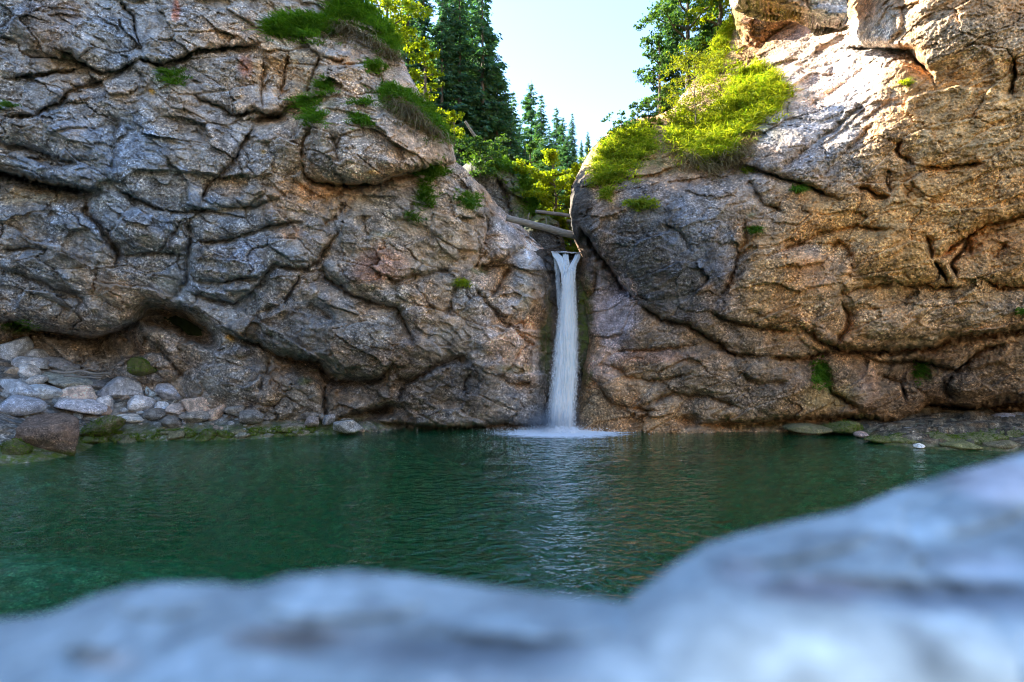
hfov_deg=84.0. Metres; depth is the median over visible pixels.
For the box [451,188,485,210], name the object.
grass tuft
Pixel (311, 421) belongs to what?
boulder
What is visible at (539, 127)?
spruce
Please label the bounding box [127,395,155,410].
boulder
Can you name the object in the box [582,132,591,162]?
spruce
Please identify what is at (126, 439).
stone
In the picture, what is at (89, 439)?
stone
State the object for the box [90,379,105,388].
boulder
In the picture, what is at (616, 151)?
shrub
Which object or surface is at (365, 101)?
grass tuft
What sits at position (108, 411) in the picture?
boulder
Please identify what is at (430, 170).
grass tuft
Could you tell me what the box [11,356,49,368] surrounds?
boulder
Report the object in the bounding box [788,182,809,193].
grass tuft
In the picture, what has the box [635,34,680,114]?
broadleaf tree
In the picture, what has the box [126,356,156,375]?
boulder
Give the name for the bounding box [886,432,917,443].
stone
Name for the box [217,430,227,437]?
stone
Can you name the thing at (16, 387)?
boulder
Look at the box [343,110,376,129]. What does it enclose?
grass tuft
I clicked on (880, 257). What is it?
cliff
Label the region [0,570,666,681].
foreground rock
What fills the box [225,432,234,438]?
stone
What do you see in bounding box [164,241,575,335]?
hillside
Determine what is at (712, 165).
grass
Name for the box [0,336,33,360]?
boulder
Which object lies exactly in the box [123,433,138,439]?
stone
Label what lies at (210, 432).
stone
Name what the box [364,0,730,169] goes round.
sky
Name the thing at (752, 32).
boulder
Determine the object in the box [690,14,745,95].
bush
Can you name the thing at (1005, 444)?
stone
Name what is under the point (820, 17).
rock ledge
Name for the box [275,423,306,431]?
boulder
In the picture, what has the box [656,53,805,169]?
grass
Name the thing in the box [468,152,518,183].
grass
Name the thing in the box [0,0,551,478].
cliff
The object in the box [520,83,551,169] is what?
spruce
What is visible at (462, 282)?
grass tuft
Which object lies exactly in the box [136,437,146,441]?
stone
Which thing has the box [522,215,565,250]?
rock outcrop
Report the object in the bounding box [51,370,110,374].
driftwood
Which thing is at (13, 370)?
boulder
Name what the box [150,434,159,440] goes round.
stone
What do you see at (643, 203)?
grass tuft
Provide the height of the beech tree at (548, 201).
4.220 m
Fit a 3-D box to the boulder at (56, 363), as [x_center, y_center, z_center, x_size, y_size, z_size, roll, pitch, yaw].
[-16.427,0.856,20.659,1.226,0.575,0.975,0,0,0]
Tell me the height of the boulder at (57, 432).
1.196 m
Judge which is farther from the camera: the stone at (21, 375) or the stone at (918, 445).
the stone at (21, 375)
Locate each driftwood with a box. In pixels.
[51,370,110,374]
[63,375,100,377]
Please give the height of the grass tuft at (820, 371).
1.348 m
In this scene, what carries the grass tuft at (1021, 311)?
on the cliff at (880, 257)
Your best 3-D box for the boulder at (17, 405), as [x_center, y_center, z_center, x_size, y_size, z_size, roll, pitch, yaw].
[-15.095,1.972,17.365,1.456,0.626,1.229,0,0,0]
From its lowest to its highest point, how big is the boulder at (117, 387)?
0.966 m
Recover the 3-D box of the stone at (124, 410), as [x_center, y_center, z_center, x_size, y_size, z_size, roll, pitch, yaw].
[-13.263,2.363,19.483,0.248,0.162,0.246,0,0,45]
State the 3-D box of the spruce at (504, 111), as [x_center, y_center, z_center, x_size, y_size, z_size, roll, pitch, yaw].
[-1.033,-11.747,36.980,5.107,13.957,5.365,0,0,16]
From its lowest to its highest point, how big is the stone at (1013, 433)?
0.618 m
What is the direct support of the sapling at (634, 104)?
on the grass at (652, 119)
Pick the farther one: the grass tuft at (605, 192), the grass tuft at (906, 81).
the grass tuft at (605, 192)
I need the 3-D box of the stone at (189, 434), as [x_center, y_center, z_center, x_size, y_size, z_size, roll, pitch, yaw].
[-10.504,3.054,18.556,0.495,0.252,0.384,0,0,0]
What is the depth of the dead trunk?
25.09 m
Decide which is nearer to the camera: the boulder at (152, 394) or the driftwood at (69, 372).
the driftwood at (69, 372)
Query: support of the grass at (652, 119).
on the cliff at (880, 257)
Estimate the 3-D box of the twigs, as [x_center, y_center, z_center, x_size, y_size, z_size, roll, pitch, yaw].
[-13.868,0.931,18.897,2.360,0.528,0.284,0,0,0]
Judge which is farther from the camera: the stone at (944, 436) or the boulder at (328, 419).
the boulder at (328, 419)
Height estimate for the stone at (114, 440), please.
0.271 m
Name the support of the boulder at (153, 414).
on the riverbed
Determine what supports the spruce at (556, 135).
on the hillside
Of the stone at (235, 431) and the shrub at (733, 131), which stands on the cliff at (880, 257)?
the shrub at (733, 131)
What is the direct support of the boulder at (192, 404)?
on the riverbed
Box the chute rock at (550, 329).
[534,248,598,464]
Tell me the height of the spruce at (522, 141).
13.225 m
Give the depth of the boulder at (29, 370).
19.43 m
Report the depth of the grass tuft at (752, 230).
18.39 m
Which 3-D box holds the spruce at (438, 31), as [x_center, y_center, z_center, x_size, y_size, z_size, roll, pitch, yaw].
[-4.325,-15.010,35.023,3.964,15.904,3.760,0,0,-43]
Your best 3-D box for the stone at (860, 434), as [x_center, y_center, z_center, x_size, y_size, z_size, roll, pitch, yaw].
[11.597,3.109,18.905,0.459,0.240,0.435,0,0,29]
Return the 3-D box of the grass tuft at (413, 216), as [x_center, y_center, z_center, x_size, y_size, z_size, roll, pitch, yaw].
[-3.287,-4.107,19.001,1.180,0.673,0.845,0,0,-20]
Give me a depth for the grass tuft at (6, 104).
17.28 m
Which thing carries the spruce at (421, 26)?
on the hillside
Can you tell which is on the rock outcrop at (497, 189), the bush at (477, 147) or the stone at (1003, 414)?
the bush at (477, 147)
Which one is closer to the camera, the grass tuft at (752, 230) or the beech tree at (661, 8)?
the grass tuft at (752, 230)
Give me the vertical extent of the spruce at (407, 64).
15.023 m
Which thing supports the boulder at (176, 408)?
on the riverbed
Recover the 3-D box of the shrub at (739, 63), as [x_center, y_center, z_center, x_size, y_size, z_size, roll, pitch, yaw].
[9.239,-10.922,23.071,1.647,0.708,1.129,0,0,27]
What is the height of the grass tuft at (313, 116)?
1.316 m
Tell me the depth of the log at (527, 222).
20.83 m
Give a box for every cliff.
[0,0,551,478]
[569,0,1023,454]
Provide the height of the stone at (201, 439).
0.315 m
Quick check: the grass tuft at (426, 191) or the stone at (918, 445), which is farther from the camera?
the grass tuft at (426, 191)
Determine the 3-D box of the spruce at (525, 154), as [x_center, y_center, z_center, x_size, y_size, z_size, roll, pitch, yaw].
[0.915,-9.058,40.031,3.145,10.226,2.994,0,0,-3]
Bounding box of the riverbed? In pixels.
[0,358,1023,618]
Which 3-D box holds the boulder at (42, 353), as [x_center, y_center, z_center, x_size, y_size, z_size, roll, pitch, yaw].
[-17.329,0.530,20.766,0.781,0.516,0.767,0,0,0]
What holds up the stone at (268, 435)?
on the riverbed
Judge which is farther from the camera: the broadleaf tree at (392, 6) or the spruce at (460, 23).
the spruce at (460, 23)
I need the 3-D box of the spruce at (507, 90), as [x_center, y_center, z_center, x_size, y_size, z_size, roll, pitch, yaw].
[-0.503,-11.227,40.080,3.621,14.284,3.882,0,0,37]
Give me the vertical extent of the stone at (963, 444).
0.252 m
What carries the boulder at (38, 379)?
on the riverbed
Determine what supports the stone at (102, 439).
on the riverbed
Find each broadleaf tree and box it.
[368,0,433,52]
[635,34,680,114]
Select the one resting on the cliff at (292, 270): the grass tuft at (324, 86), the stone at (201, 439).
the grass tuft at (324, 86)
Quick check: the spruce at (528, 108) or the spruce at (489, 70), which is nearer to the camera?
the spruce at (489, 70)
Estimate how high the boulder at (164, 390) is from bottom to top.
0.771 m
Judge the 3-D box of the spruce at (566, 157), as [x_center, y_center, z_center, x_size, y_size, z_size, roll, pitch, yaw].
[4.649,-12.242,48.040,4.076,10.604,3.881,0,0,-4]
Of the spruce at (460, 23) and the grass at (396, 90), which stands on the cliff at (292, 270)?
the grass at (396, 90)
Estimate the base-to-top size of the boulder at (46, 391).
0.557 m
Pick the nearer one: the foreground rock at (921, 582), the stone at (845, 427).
the foreground rock at (921, 582)
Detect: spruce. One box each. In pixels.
[398,1,421,93]
[408,0,440,102]
[422,0,463,162]
[431,0,474,135]
[443,0,485,165]
[453,0,505,145]
[456,0,515,173]
[484,57,525,176]
[499,80,521,155]
[502,111,522,176]
[510,92,525,177]
[516,123,529,159]
[518,143,533,186]
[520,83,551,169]
[530,95,558,202]
[536,135,557,199]
[545,126,557,198]
[547,108,564,167]
[555,117,572,202]
[555,133,575,246]
[566,113,580,162]
[578,142,584,163]
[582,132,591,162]
[647,0,684,116]
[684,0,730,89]
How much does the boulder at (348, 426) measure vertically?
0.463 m
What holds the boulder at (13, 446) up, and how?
on the riverbed
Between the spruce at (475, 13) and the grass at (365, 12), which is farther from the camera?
the spruce at (475, 13)
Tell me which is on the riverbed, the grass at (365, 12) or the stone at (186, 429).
the stone at (186, 429)
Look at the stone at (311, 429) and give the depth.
19.53 m
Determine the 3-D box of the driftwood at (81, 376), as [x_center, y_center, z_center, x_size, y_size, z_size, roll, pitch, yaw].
[-14.105,1.167,18.694,1.107,0.131,0.083,0,0,-9]
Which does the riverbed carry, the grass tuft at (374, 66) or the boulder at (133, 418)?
the boulder at (133, 418)
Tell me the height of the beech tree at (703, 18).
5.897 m
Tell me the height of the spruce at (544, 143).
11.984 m
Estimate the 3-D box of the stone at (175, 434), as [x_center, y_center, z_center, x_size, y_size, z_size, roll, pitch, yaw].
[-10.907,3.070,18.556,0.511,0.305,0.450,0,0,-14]
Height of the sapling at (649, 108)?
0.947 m
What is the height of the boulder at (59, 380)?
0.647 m
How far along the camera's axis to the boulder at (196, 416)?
19.14 m
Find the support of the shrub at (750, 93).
on the cliff at (880, 257)
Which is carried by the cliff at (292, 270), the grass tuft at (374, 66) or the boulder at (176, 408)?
the grass tuft at (374, 66)
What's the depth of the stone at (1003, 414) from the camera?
20.24 m
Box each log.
[506,214,573,238]
[535,210,569,217]
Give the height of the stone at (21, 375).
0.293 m
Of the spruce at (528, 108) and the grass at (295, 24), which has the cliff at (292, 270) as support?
the grass at (295, 24)
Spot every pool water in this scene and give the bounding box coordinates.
[0,426,1018,599]
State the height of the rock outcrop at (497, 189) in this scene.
7.719 m
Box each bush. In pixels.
[453,133,511,177]
[535,195,578,251]
[601,110,637,130]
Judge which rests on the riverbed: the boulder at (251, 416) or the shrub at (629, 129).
the boulder at (251, 416)
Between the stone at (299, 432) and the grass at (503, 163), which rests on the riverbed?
the stone at (299, 432)
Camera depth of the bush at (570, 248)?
25.99 m
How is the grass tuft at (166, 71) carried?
on the cliff at (292, 270)
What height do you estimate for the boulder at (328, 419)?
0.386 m
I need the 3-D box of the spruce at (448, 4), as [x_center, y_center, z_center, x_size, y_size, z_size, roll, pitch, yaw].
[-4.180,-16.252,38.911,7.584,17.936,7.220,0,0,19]
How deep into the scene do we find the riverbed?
16.13 m
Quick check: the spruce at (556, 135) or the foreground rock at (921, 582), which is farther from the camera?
the spruce at (556, 135)
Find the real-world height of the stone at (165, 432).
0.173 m
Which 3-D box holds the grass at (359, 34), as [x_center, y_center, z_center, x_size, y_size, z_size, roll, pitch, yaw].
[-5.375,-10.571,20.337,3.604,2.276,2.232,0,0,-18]
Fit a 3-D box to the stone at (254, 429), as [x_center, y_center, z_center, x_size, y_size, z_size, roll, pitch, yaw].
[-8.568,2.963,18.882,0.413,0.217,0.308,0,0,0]
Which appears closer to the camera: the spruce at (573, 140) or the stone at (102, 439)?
the stone at (102, 439)
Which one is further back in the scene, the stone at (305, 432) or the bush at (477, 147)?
the bush at (477, 147)
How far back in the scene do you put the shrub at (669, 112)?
22.65 m
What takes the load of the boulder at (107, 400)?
on the riverbed
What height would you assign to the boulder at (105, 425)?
0.826 m
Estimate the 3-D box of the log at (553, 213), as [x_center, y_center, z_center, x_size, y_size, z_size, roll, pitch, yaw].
[1.958,-5.528,24.799,1.921,0.477,0.174,0,0,12]
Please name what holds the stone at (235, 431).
on the riverbed
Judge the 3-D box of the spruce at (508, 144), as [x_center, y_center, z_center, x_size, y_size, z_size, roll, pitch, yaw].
[-0.117,-9.411,36.931,3.426,11.346,3.196,0,0,15]
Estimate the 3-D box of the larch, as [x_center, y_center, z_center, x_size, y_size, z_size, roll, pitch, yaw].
[6.934,-9.418,21.621,2.930,3.227,3.146,0,0,0]
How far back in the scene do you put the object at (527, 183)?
25.77 m
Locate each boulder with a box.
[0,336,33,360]
[0,379,40,396]
[0,395,47,415]
[0,437,33,454]
[3,367,18,374]
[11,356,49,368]
[14,413,79,455]
[17,364,40,377]
[24,349,49,357]
[25,375,48,384]
[30,384,62,397]
[42,372,92,388]
[45,357,79,371]
[54,398,107,414]
[60,385,97,399]
[79,415,126,436]
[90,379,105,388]
[96,376,144,397]
[96,395,112,406]
[102,405,111,414]
[116,413,143,422]
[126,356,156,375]
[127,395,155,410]
[142,408,167,420]
[145,386,157,396]
[154,401,168,408]
[155,382,182,398]
[161,416,181,427]
[165,403,185,414]
[179,410,209,422]
[180,397,210,411]
[208,404,225,420]
[224,405,244,416]
[239,410,263,423]
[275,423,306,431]
[304,416,318,426]
[322,414,335,424]
[333,420,362,433]
[731,8,791,47]
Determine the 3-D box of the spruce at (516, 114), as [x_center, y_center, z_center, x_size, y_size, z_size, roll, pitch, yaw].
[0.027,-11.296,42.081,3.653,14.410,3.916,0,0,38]
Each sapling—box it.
[405,39,448,114]
[442,109,464,146]
[628,98,652,120]
[640,100,660,122]
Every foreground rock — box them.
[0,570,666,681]
[622,453,1023,681]
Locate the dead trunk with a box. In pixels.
[465,121,492,159]
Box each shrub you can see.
[601,144,625,157]
[612,125,642,136]
[659,97,691,118]
[706,98,732,115]
[719,59,761,78]
[721,122,740,137]
[734,88,769,103]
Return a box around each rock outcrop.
[462,159,532,225]
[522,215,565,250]
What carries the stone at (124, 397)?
on the riverbed
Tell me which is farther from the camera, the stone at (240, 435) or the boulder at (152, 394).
the boulder at (152, 394)
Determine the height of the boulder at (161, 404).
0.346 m
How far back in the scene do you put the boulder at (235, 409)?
19.28 m
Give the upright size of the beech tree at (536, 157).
4.281 m
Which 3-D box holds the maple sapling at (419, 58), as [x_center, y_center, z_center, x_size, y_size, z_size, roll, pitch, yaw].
[-3.600,-10.732,23.528,2.027,3.570,1.940,0,0,0]
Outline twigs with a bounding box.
[60,361,130,376]
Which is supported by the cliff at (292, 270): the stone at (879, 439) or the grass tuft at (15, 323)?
the grass tuft at (15, 323)
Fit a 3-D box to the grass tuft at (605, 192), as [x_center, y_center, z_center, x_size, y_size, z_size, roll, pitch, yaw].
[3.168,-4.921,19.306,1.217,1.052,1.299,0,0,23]
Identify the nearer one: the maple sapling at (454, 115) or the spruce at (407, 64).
the maple sapling at (454, 115)
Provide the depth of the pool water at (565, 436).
13.74 m
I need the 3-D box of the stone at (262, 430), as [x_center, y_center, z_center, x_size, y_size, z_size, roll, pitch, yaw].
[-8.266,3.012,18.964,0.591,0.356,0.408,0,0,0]
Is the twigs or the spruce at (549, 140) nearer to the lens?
the twigs
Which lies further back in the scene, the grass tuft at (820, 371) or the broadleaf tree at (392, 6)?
the broadleaf tree at (392, 6)
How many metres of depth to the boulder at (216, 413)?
19.41 m
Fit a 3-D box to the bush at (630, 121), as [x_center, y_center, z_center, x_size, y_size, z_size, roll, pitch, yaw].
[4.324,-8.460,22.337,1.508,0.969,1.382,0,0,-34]
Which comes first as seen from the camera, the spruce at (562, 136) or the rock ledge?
the rock ledge
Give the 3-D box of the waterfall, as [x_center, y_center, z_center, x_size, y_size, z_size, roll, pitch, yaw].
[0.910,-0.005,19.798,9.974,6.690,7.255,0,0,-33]
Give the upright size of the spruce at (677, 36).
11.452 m
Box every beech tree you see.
[504,137,559,209]
[512,148,581,240]
[632,0,727,109]
[678,0,733,52]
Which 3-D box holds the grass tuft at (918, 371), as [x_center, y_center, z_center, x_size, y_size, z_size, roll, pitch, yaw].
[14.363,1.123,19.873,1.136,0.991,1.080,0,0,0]
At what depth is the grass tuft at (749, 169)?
19.31 m
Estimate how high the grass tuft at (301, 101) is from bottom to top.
1.142 m
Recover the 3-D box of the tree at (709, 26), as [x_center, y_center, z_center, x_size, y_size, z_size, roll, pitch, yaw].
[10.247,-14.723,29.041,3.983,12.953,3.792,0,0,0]
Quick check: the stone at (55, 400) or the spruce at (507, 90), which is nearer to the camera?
the stone at (55, 400)
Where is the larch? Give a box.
[659,45,728,129]
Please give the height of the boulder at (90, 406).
0.604 m
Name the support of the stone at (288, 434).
on the riverbed
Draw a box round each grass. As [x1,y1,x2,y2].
[242,5,345,47]
[312,0,408,58]
[317,16,406,67]
[364,77,462,158]
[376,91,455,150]
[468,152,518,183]
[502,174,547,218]
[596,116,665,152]
[646,129,767,180]
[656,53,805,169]
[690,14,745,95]
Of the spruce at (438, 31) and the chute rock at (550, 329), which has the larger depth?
the spruce at (438, 31)
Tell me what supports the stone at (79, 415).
on the riverbed
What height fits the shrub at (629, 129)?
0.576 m
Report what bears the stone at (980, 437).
on the riverbed
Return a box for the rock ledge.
[729,0,849,36]
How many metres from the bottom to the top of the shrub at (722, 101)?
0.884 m
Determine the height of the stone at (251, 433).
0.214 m
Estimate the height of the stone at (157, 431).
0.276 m
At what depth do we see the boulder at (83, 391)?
19.22 m
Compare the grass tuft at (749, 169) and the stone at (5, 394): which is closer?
the stone at (5, 394)
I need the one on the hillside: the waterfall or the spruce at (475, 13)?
the spruce at (475, 13)
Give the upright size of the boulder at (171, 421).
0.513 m
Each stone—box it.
[0,392,10,397]
[17,372,27,377]
[52,397,61,403]
[73,412,82,418]
[80,435,99,443]
[97,436,108,442]
[109,437,121,443]
[117,435,135,444]
[120,395,130,399]
[120,408,128,411]
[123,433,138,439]
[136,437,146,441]
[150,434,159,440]
[152,428,164,434]
[160,430,170,434]
[167,430,184,439]
[173,427,192,432]
[183,431,197,437]
[194,434,213,443]
[200,428,217,436]
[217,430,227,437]
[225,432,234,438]
[230,429,246,434]
[233,432,249,438]
[246,430,257,435]
[248,427,258,431]
[258,426,272,433]
[263,433,273,436]
[281,432,292,435]
[292,430,309,435]
[293,430,303,435]
[306,427,315,432]
[782,423,832,433]
[821,419,864,433]
[853,431,868,437]
[863,434,891,443]
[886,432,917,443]
[913,443,924,448]
[925,431,965,441]
[939,440,982,449]
[949,430,1008,444]
[982,440,1020,448]
[987,427,1023,436]
[992,412,1014,416]
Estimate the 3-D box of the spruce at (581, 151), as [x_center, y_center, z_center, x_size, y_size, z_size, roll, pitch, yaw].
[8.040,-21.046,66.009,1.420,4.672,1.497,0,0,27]
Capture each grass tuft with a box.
[0,99,21,115]
[2,319,39,334]
[148,65,193,86]
[278,91,324,112]
[282,105,336,128]
[299,72,339,96]
[336,93,385,106]
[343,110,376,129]
[351,56,393,74]
[402,209,426,229]
[407,165,446,210]
[413,160,457,180]
[449,276,478,287]
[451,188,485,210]
[595,184,621,202]
[621,194,662,211]
[739,165,758,173]
[745,225,766,236]
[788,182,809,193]
[804,355,836,394]
[891,75,919,89]
[909,360,942,385]
[1014,307,1023,318]
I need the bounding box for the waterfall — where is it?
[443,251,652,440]

